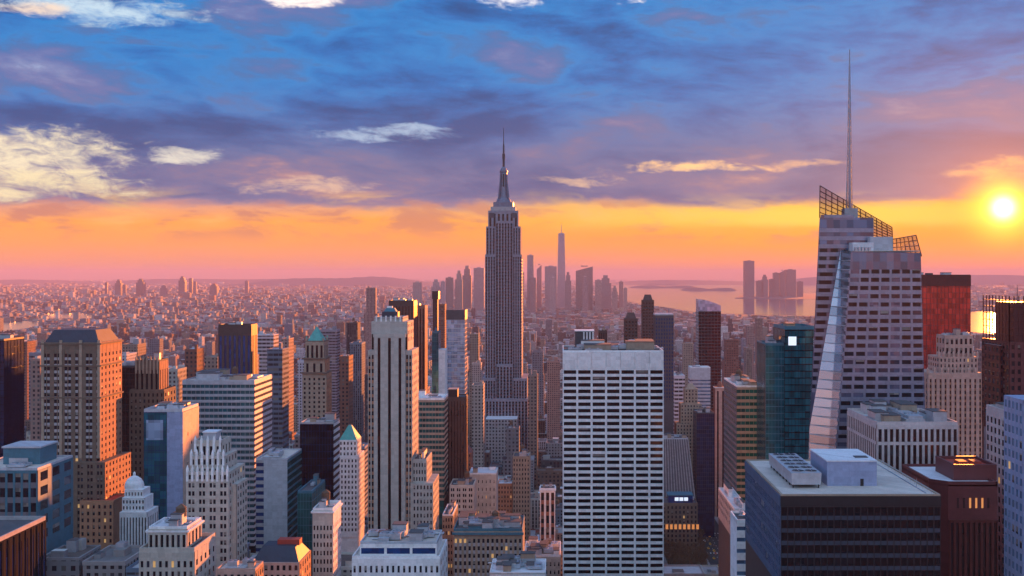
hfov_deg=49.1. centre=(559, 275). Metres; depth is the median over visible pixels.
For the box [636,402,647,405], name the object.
window
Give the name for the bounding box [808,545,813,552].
window
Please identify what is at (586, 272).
tower
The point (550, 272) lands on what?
tower
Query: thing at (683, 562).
park tree
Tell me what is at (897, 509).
window
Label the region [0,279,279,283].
hills
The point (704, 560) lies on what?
park tree
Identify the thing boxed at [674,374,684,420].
city building
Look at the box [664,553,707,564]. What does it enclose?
lawn
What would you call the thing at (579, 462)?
window
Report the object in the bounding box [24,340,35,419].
city building
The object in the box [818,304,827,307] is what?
window
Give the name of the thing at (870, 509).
window
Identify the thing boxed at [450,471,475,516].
stone building
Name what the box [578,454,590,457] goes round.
window
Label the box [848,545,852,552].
window
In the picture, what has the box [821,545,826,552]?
window
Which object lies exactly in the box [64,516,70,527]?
window
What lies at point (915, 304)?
window
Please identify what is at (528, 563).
office block
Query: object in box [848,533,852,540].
window
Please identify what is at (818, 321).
window
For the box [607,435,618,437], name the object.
window
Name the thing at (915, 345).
window
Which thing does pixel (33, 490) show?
window
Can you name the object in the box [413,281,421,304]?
tower
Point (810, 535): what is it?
window
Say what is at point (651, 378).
window
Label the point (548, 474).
city building
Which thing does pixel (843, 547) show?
window
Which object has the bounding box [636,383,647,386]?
window
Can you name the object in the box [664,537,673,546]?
park tree
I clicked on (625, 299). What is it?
tower
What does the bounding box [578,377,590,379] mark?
window
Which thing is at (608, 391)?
window
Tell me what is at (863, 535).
window
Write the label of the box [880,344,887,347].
window
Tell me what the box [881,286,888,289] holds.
window
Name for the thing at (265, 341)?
city building
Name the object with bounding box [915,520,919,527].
window
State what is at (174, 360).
city building
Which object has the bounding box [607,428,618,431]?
window
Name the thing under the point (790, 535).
window
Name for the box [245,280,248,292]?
tower
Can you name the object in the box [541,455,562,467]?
city building
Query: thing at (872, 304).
window
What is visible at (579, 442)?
window
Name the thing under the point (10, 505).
window
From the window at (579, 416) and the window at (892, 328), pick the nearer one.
the window at (892, 328)
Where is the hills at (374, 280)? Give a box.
[206,276,473,285]
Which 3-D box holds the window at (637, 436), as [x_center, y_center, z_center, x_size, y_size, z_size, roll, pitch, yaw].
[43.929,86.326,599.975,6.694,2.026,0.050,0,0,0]
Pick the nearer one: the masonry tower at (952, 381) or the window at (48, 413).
the window at (48, 413)
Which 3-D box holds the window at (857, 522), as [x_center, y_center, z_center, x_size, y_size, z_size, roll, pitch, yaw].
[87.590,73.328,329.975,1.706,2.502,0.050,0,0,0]
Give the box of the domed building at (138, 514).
[120,471,157,544]
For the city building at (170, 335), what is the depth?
3953.28 m
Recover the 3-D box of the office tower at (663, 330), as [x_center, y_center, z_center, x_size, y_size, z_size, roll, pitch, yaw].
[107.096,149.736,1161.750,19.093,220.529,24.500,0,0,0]
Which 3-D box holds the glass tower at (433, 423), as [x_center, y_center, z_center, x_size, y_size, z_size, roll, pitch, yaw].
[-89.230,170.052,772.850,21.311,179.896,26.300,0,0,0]
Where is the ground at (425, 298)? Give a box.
[2,280,1021,353]
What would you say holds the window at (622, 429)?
in the office slab at (613, 459)
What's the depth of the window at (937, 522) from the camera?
329.98 m
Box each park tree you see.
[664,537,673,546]
[664,551,675,564]
[668,554,683,564]
[679,557,692,564]
[688,557,698,564]
[698,556,710,564]
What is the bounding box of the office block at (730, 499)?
[718,482,744,575]
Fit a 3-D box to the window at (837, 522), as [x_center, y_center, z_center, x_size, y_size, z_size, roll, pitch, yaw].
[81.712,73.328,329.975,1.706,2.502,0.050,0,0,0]
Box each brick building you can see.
[216,558,263,575]
[255,537,310,575]
[442,500,457,575]
[468,445,472,471]
[498,444,530,540]
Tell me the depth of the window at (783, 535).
329.98 m
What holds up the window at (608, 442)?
in the office slab at (613, 459)
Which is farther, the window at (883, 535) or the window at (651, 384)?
the window at (651, 384)
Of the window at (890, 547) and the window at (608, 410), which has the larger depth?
the window at (608, 410)
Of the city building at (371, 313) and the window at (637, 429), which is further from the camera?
the city building at (371, 313)
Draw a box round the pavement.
[468,436,718,564]
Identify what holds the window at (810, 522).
in the office block at (838, 512)
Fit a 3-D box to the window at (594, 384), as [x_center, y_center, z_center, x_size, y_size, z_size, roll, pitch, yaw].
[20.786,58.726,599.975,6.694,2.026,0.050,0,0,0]
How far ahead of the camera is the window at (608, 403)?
600.00 m
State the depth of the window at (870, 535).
329.98 m
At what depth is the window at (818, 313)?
503.90 m
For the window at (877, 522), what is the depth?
329.98 m
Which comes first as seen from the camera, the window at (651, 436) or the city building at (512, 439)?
the window at (651, 436)
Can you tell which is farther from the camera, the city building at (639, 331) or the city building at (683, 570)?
the city building at (639, 331)
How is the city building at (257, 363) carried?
on the ground at (425, 298)
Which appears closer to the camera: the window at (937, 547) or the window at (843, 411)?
the window at (937, 547)
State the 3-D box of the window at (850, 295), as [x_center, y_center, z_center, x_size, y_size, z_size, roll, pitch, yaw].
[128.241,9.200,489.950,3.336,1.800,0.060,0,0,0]
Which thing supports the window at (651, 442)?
in the office slab at (613, 459)
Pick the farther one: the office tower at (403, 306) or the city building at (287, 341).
the city building at (287, 341)
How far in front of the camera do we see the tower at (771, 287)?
13400.00 m
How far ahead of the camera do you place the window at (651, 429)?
600.00 m
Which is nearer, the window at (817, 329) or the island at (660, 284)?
the window at (817, 329)
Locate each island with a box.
[629,285,692,287]
[643,283,677,284]
[681,287,737,290]
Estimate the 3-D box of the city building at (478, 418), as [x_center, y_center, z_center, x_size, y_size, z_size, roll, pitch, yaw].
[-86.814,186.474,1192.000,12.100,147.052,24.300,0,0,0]
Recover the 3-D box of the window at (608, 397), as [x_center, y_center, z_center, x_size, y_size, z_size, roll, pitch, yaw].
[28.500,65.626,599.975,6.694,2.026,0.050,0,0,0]
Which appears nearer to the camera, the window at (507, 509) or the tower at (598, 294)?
the window at (507, 509)
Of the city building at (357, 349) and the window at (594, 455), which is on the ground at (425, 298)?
the city building at (357, 349)
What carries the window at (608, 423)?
in the office slab at (613, 459)
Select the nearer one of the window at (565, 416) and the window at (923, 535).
the window at (923, 535)
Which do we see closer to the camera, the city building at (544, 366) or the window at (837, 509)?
the window at (837, 509)
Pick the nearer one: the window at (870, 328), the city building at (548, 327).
the window at (870, 328)
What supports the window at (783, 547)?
in the office block at (838, 512)
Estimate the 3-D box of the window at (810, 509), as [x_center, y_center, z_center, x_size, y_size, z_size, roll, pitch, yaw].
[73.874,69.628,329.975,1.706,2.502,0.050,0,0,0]
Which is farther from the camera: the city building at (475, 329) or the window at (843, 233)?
the city building at (475, 329)
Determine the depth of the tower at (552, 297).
7452.00 m
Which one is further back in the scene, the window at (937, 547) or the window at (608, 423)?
the window at (608, 423)
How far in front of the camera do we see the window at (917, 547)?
329.98 m
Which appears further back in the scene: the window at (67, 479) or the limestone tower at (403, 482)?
the limestone tower at (403, 482)
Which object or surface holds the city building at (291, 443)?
on the ground at (425, 298)
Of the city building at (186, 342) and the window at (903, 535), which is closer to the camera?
the window at (903, 535)
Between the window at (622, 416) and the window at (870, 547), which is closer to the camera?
the window at (870, 547)
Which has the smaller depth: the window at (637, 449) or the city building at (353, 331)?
the window at (637, 449)
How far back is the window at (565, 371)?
600.00 m
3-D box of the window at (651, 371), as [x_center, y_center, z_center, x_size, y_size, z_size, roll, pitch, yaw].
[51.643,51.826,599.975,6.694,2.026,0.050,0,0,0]
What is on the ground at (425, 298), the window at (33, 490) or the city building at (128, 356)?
the city building at (128, 356)
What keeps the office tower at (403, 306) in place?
on the pavement
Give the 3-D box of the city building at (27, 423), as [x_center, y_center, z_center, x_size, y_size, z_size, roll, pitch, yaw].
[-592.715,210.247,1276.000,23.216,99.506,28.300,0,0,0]
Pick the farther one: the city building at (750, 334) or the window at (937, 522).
the city building at (750, 334)
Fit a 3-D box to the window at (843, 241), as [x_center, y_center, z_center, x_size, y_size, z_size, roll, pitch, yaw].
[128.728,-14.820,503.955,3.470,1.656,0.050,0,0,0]
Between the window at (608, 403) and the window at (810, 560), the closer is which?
the window at (810, 560)
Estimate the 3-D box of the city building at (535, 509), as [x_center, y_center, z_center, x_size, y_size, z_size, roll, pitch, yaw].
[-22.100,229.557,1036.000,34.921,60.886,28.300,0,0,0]
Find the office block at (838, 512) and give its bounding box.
[745,449,940,575]
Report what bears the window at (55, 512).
in the office block at (36, 478)
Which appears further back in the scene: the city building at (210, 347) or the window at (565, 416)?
the city building at (210, 347)
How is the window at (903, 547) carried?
in the office block at (838, 512)
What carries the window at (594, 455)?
in the office slab at (613, 459)
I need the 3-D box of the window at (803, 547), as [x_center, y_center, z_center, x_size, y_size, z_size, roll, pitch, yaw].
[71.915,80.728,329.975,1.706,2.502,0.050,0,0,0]
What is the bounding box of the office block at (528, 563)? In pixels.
[488,551,545,575]
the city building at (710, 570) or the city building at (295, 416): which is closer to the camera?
the city building at (710, 570)
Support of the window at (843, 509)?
in the office block at (838, 512)
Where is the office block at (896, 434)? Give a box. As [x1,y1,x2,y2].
[847,399,957,471]
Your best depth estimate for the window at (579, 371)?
600.00 m
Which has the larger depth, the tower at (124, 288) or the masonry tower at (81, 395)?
the tower at (124, 288)
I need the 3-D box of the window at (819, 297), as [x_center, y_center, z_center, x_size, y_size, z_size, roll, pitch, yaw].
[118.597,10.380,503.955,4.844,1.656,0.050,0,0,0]
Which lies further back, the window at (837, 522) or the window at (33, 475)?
the window at (33, 475)
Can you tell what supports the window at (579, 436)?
in the office slab at (613, 459)
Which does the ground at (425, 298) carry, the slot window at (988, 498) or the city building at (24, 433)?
the city building at (24, 433)
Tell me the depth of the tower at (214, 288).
14300.00 m
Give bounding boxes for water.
[4,280,994,333]
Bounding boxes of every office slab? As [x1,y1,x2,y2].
[256,446,301,552]
[432,327,446,393]
[563,329,663,575]
[664,433,698,535]
[730,509,745,575]
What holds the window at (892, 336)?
in the faceted glass tower at (868, 334)
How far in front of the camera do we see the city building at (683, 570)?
922.38 m
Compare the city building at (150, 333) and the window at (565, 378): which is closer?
the window at (565, 378)
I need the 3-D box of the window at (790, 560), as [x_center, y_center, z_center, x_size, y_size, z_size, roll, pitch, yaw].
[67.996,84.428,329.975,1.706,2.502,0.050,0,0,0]
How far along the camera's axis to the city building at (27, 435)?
1182.00 m
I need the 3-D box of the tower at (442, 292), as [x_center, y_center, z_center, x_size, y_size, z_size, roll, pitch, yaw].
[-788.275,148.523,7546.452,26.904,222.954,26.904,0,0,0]
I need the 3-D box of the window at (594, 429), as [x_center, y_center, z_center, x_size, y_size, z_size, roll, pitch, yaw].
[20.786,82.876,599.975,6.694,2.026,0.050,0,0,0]
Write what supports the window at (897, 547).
in the office block at (838, 512)
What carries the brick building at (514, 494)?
on the ground at (425, 298)
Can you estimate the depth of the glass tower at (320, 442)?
640.00 m
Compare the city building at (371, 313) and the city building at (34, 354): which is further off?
the city building at (371, 313)
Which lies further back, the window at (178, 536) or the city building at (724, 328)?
the city building at (724, 328)
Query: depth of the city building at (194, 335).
4062.00 m
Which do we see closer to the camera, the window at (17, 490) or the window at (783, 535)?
the window at (783, 535)
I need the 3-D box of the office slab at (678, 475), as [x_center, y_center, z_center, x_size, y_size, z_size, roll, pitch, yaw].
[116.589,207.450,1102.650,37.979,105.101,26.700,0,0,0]
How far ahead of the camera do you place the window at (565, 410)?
600.00 m
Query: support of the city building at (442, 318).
on the ground at (425, 298)
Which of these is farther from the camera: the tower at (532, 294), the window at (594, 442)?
the tower at (532, 294)
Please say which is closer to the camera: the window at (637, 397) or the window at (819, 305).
the window at (819, 305)
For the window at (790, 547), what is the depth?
329.98 m
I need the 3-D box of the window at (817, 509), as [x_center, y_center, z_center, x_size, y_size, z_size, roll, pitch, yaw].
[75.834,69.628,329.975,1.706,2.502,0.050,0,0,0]
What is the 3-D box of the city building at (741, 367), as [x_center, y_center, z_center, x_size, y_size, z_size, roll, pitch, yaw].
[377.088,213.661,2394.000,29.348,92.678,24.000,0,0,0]
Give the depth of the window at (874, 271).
489.95 m
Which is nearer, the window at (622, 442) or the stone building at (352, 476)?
the window at (622, 442)
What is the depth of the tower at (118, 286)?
14000.00 m
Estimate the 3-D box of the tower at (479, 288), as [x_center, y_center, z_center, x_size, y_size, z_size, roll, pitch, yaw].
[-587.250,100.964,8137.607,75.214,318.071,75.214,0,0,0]
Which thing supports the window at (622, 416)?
in the office slab at (613, 459)
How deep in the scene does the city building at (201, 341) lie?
3637.12 m
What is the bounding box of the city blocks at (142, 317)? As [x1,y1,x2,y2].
[0,279,1023,575]
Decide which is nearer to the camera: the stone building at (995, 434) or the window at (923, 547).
the window at (923, 547)
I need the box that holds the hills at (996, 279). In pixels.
[611,275,1023,284]
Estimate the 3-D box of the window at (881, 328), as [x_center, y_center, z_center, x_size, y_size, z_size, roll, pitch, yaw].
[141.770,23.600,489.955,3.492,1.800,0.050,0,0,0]
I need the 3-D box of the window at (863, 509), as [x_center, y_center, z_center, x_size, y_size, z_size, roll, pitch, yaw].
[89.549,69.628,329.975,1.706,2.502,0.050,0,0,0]
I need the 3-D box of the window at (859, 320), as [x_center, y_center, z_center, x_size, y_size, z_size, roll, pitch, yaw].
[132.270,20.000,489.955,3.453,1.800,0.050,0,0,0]
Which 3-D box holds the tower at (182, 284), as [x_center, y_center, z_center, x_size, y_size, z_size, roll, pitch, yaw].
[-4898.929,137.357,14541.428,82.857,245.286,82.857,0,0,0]
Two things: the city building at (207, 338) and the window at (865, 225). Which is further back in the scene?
the city building at (207, 338)
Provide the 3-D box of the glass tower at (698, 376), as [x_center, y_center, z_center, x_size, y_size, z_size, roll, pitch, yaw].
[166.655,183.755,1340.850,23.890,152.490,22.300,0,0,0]
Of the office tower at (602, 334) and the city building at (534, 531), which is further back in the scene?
the office tower at (602, 334)
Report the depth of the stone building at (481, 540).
599.81 m
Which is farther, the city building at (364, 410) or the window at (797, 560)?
the city building at (364, 410)
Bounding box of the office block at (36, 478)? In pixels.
[0,441,72,553]
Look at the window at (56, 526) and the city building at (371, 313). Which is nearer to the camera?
the window at (56, 526)
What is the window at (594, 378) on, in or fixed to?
in the office slab at (613, 459)
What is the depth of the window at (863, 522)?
329.98 m
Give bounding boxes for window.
[0,473,4,481]
[0,488,4,496]
[0,503,4,511]
[8,473,12,481]
[8,488,12,496]
[8,503,12,511]
[15,473,20,481]
[15,488,20,496]
[15,503,20,511]
[23,473,27,481]
[23,488,27,496]
[23,503,27,511]
[31,473,35,481]
[31,488,35,496]
[31,503,35,511]
[40,470,47,480]
[40,484,47,495]
[40,499,47,509]
[44,350,129,542]
[53,465,58,475]
[53,480,58,489]
[53,494,58,504]
[53,508,58,518]
[53,522,58,532]
[64,461,70,471]
[64,475,70,485]
[64,489,70,499]
[64,502,70,513]
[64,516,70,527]
[131,390,174,475]
[155,535,157,546]
[166,535,168,546]
[177,535,179,546]
[220,453,246,560]
[341,439,360,530]
[361,548,383,553]
[369,322,438,529]
[387,548,409,553]
[412,548,434,553]
[507,509,528,538]
[511,213,516,217]
[564,370,575,373]
[564,377,575,379]
[564,383,575,386]
[564,390,575,392]
[564,396,575,399]
[564,402,575,405]
[564,409,575,411]
[564,415,575,418]
[564,422,575,424]
[564,428,575,431]
[564,435,575,437]
[564,441,575,444]
[564,448,575,450]
[564,454,575,457]
[564,461,575,463]
[564,461,662,572]
[578,370,590,373]
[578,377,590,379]
[578,383,590,386]
[578,390,590,392]
[578,396,590,399]
[578,402,590,405]
[578,409,590,411]
[578,415,590,418]
[578,422,590,424]
[578,428,590,431]
[578,435,590,437]
[578,441,590,444]
[578,448,590,450]
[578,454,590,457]
[578,461,590,463]
[593,370,604,373]
[593,377,604,379]
[593,383,604,386]
[593,390,604,392]
[593,396,604,399]
[593,402,604,405]
[593,409,604,411]
[593,415,604,418]
[593,422,604,424]
[593,428,604,431]
[593,435,604,437]
[593,441,604,444]
[593,448,604,450]
[593,454,604,457]
[607,370,618,373]
[607,377,618,379]
[607,383,618,386]
[607,390,618,392]
[607,396,618,399]
[607,402,618,405]
[607,409,618,411]
[607,415,618,418]
[607,422,618,424]
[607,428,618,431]
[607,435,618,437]
[607,441,618,444]
[607,448,618,450]
[607,454,618,457]
[621,370,633,373]
[621,377,633,379]
[621,383,633,386]
[621,390,633,392]
[621,396,633,399]
[621,402,633,405]
[621,409,633,411]
[621,415,633,418]
[621,422,633,424]
[621,428,633,431]
[621,435,633,437]
[621,441,633,444]
[621,448,633,450]
[621,454,633,457]
[636,370,647,373]
[636,377,647,379]
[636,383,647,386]
[636,390,647,392]
[636,396,647,399]
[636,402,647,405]
[636,409,647,411]
[636,415,647,418]
[636,422,647,424]
[636,428,647,431]
[636,435,647,437]
[636,441,647,444]
[636,448,647,450]
[636,454,647,457]
[650,370,662,373]
[650,377,662,379]
[650,383,662,386]
[650,390,662,392]
[650,396,662,399]
[650,402,662,405]
[650,409,662,411]
[650,415,662,418]
[650,422,662,424]
[650,428,662,431]
[650,435,662,437]
[650,441,662,444]
[650,448,662,450]
[650,454,662,457]
[674,390,690,454]
[751,477,939,575]
[781,507,786,515]
[781,520,786,527]
[781,533,786,540]
[781,545,786,552]
[781,558,786,565]
[788,507,793,515]
[788,520,793,527]
[788,533,793,540]
[788,545,793,552]
[788,558,793,565]
[795,507,799,515]
[795,520,799,527]
[795,533,799,540]
[795,545,799,552]
[795,558,799,565]
[801,507,806,515]
[801,520,806,527]
[801,533,806,540]
[801,545,806,552]
[801,558,806,565]
[808,507,813,515]
[808,520,813,527]
[808,533,813,540]
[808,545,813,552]
[812,344,922,445]
[815,507,819,515]
[815,520,819,527]
[815,533,819,540]
[815,545,819,552]
[816,328,823,331]
[817,312,825,315]
[817,320,824,323]
[818,296,828,299]
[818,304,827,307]
[819,280,830,283]
[819,288,829,291]
[820,240,827,243]
[820,272,832,275]
[821,224,828,227]
[821,507,826,515]
[821,520,826,527]
[821,533,826,540]
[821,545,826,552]
[828,507,833,515]
[828,520,833,527]
[828,533,833,540]
[828,545,833,552]
[831,232,838,235]
[831,240,838,243]
[835,507,839,515]
[835,520,839,527]
[835,533,839,540]
[835,545,839,552]
[841,507,846,515]
[841,520,846,527]
[841,533,846,540]
[841,545,846,552]
[842,232,849,235]
[842,240,849,243]
[846,335,853,338]
[846,344,853,347]
[847,319,854,322]
[847,327,854,330]
[848,311,855,314]
[848,507,852,515]
[848,520,852,527]
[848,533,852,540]
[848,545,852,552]
[849,294,856,297]
[849,302,855,306]
[850,286,857,289]
[851,269,858,273]
[853,232,860,235]
[855,507,859,515]
[855,520,859,527]
[855,533,859,540]
[855,545,859,552]
[857,335,864,338]
[857,344,864,347]
[858,319,865,322]
[858,327,865,330]
[859,302,866,306]
[859,311,866,314]
[860,286,867,289]
[860,294,867,297]
[861,269,868,273]
[861,507,866,515]
[861,520,866,527]
[861,533,866,540]
[861,545,866,552]
[864,224,871,227]
[864,232,871,235]
[868,344,875,347]
[868,507,872,515]
[868,520,872,527]
[868,533,872,540]
[868,545,872,552]
[869,319,876,322]
[869,327,876,330]
[869,335,876,338]
[870,302,877,306]
[870,311,877,314]
[871,278,878,281]
[872,269,878,273]
[875,507,879,515]
[875,520,879,527]
[875,533,879,540]
[875,545,879,552]
[880,319,887,322]
[880,327,887,330]
[880,335,887,338]
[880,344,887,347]
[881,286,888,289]
[881,294,888,297]
[881,302,888,306]
[881,507,886,515]
[881,520,886,527]
[881,533,886,540]
[881,545,886,552]
[882,269,888,273]
[888,507,892,515]
[888,520,892,527]
[888,533,892,540]
[888,545,892,552]
[891,311,898,314]
[891,319,898,322]
[891,327,898,330]
[891,335,898,338]
[891,344,898,347]
[892,269,898,273]
[892,302,898,306]
[895,507,899,515]
[895,520,899,527]
[895,533,899,540]
[895,545,899,552]
[901,507,906,515]
[901,520,906,527]
[901,533,906,540]
[901,545,906,552]
[902,269,909,273]
[902,278,909,281]
[902,286,909,289]
[902,294,909,297]
[902,302,909,306]
[902,311,909,314]
[902,319,909,322]
[902,327,909,330]
[902,335,909,338]
[902,344,909,347]
[908,507,912,515]
[908,520,912,527]
[908,533,912,540]
[908,545,912,552]
[913,269,919,273]
[913,294,920,297]
[913,302,920,306]
[913,311,920,314]
[913,319,920,322]
[913,327,920,330]
[913,335,921,338]
[914,344,921,347]
[915,507,919,515]
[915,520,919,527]
[915,533,919,540]
[915,545,919,552]
[921,507,926,515]
[921,520,926,527]
[921,533,926,540]
[921,545,926,552]
[928,507,932,515]
[928,520,932,527]
[928,533,932,540]
[928,545,932,552]
[935,507,939,515]
[935,520,939,527]
[935,533,939,540]
[935,545,939,552]
[983,377,1007,419]
[987,497,989,507]
[998,516,1003,575]
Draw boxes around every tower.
[0,334,23,456]
[39,328,130,549]
[105,282,107,293]
[115,280,122,294]
[122,284,126,295]
[122,361,134,451]
[129,352,175,481]
[136,279,145,295]
[144,401,198,520]
[160,285,167,295]
[178,276,186,294]
[182,366,271,552]
[186,429,246,567]
[189,278,192,293]
[193,281,196,294]
[210,283,218,294]
[218,321,256,373]
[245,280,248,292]
[297,473,324,575]
[300,412,339,499]
[301,326,331,420]
[368,306,438,529]
[389,298,416,346]
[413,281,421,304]
[417,303,427,393]
[419,389,447,529]
[431,279,440,311]
[432,291,439,330]
[441,281,444,303]
[446,277,452,309]
[446,309,466,393]
[448,388,467,503]
[455,270,462,308]
[462,266,471,308]
[474,267,484,310]
[523,272,523,308]
[527,254,533,308]
[530,277,535,312]
[537,264,541,307]
[545,266,556,310]
[550,277,554,312]
[557,224,564,307]
[565,272,570,310]
[576,266,592,309]
[582,276,587,311]
[595,279,601,309]
[598,327,606,342]
[602,275,610,309]
[612,286,617,312]
[619,281,622,306]
[623,287,626,311]
[624,312,637,342]
[641,294,653,338]
[653,313,673,433]
[674,383,701,473]
[688,364,709,407]
[693,407,713,536]
[696,299,720,410]
[713,381,723,516]
[724,369,756,500]
[743,260,753,296]
[756,280,762,296]
[757,323,813,458]
[761,275,767,296]
[769,279,773,296]
[773,272,778,296]
[779,270,784,296]
[785,269,795,296]
[796,281,802,296]
[807,49,924,458]
[921,272,970,368]
[924,328,981,457]
[982,287,1023,459]
[1004,395,1023,575]
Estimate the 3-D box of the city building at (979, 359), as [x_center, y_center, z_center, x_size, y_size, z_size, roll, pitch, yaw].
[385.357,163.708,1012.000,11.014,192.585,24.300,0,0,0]
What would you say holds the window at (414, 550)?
in the stone building at (399, 549)
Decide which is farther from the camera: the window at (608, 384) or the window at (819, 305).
the window at (608, 384)
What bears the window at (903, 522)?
in the office block at (838, 512)
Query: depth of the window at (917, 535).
329.98 m
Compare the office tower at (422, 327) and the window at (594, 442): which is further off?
the office tower at (422, 327)
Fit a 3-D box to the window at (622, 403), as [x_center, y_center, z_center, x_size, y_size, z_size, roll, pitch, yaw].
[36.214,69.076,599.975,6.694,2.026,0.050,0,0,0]
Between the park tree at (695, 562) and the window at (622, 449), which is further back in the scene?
the park tree at (695, 562)
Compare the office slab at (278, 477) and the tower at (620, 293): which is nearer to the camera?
the office slab at (278, 477)
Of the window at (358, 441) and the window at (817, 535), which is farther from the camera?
the window at (358, 441)
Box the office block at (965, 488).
[902,456,997,575]
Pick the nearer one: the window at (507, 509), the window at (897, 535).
the window at (897, 535)
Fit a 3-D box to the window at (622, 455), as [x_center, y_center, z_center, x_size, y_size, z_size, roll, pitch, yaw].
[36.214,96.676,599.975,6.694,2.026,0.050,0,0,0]
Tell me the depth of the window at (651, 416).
600.00 m
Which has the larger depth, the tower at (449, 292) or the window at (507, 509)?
the tower at (449, 292)
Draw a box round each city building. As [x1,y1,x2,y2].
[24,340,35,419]
[24,419,29,430]
[24,426,25,440]
[25,334,30,339]
[26,431,29,440]
[29,349,40,418]
[30,355,40,440]
[32,326,40,334]
[37,332,50,340]
[46,538,100,575]
[82,540,142,575]
[118,327,126,341]
[122,338,145,358]
[122,352,136,361]
[144,330,154,337]
[149,336,162,357]
[163,338,171,351]
[166,333,174,341]
[168,366,186,402]
[169,354,178,366]
[174,323,178,336]
[175,345,185,350]
[175,352,184,359]
[181,338,190,348]
[182,331,189,338]
[185,344,203,378]
[190,332,198,340]
[199,335,204,347]
[205,336,215,343]
[205,354,217,369]
[207,339,214,355]
[216,334,217,353]
[247,542,249,557]
[257,331,278,373]
[257,354,258,373]
[267,343,288,447]
[281,336,293,431]
[285,323,293,337]
[286,318,294,333]
[289,431,295,439]
[289,438,293,447]
[294,333,299,340]
[294,402,297,431]
[294,432,299,447]
[295,348,304,357]
[297,359,303,432]
[298,327,303,336]
[319,326,339,417]
[339,354,352,437]
[341,552,354,575]
[346,318,360,353]
[349,340,364,442]
[364,286,378,365]
[364,378,364,442]
[365,373,367,442]
[439,303,445,347]
[469,333,479,445]
[472,325,478,332]
[472,360,481,383]
[472,381,484,466]
[485,449,490,466]
[490,460,501,474]
[502,420,519,478]
[527,350,529,363]
[528,369,537,489]
[529,330,536,345]
[530,341,535,349]
[531,333,534,341]
[531,455,534,491]
[531,490,539,528]
[531,528,539,535]
[532,347,543,418]
[535,325,541,335]
[537,466,562,490]
[538,415,546,437]
[538,438,546,448]
[538,449,546,467]
[539,527,562,541]
[540,337,544,346]
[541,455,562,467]
[543,359,546,380]
[544,401,546,413]
[545,318,551,338]
[546,435,562,456]
[547,349,557,355]
[547,357,559,438]
[555,487,562,502]
[555,499,562,526]
[558,331,565,341]
[558,342,563,354]
[594,324,597,338]
[638,324,640,338]
[664,565,704,575]
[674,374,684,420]
[675,339,682,352]
[679,360,681,370]
[680,342,692,386]
[691,327,693,339]
[701,565,718,575]
[721,326,727,335]
[721,331,728,349]
[722,339,739,385]
[739,357,742,373]
[741,337,745,358]
[743,323,755,380]
[744,344,751,378]
[755,317,761,373]
[974,334,985,349]
[975,349,981,371]
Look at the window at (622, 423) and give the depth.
600.00 m
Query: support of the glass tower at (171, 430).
on the pavement
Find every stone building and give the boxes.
[139,503,215,575]
[311,489,342,575]
[340,425,364,551]
[352,521,447,575]
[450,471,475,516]
[452,510,524,575]
[469,465,497,514]
[525,536,560,575]
[539,482,555,540]
[664,491,698,551]
[986,402,1003,575]
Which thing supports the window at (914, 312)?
in the faceted glass tower at (868, 334)
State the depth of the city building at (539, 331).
4194.72 m
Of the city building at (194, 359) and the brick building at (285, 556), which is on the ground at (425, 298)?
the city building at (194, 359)
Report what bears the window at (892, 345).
in the faceted glass tower at (868, 334)
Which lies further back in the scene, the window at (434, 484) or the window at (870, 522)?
the window at (434, 484)
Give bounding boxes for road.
[468,339,718,564]
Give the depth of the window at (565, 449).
600.00 m
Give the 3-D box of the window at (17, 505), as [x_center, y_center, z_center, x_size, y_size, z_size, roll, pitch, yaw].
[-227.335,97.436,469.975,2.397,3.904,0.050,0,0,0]
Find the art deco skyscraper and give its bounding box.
[482,128,527,460]
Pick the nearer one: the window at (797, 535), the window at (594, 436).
the window at (797, 535)
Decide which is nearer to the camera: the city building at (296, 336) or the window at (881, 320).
the window at (881, 320)
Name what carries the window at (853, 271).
in the faceted glass tower at (868, 334)
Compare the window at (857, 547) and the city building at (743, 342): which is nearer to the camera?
the window at (857, 547)
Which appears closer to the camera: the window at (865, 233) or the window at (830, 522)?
the window at (830, 522)
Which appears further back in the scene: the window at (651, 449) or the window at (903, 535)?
the window at (651, 449)
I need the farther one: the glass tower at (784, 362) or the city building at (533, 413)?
the city building at (533, 413)
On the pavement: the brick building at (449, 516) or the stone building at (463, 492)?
the brick building at (449, 516)
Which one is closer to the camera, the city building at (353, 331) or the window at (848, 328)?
the window at (848, 328)
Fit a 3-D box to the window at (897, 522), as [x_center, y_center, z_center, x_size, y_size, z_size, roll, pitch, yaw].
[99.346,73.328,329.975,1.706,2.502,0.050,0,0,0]
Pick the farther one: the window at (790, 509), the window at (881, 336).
the window at (881, 336)
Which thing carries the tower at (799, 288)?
on the ground at (425, 298)
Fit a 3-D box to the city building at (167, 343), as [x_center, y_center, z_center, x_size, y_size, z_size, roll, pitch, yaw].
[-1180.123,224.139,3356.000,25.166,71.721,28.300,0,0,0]
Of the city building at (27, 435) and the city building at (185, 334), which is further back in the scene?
the city building at (185, 334)
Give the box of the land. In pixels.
[735,293,815,298]
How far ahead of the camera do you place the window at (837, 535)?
329.98 m
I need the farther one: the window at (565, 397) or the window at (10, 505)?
the window at (565, 397)
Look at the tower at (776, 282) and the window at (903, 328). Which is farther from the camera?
the tower at (776, 282)
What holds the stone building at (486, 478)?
on the ground at (425, 298)
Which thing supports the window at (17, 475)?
in the office block at (36, 478)
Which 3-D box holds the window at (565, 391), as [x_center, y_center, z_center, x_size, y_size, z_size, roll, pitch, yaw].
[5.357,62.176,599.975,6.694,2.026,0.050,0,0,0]
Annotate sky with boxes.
[0,0,1023,279]
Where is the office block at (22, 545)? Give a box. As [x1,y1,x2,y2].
[0,516,45,575]
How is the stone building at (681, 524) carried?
on the pavement

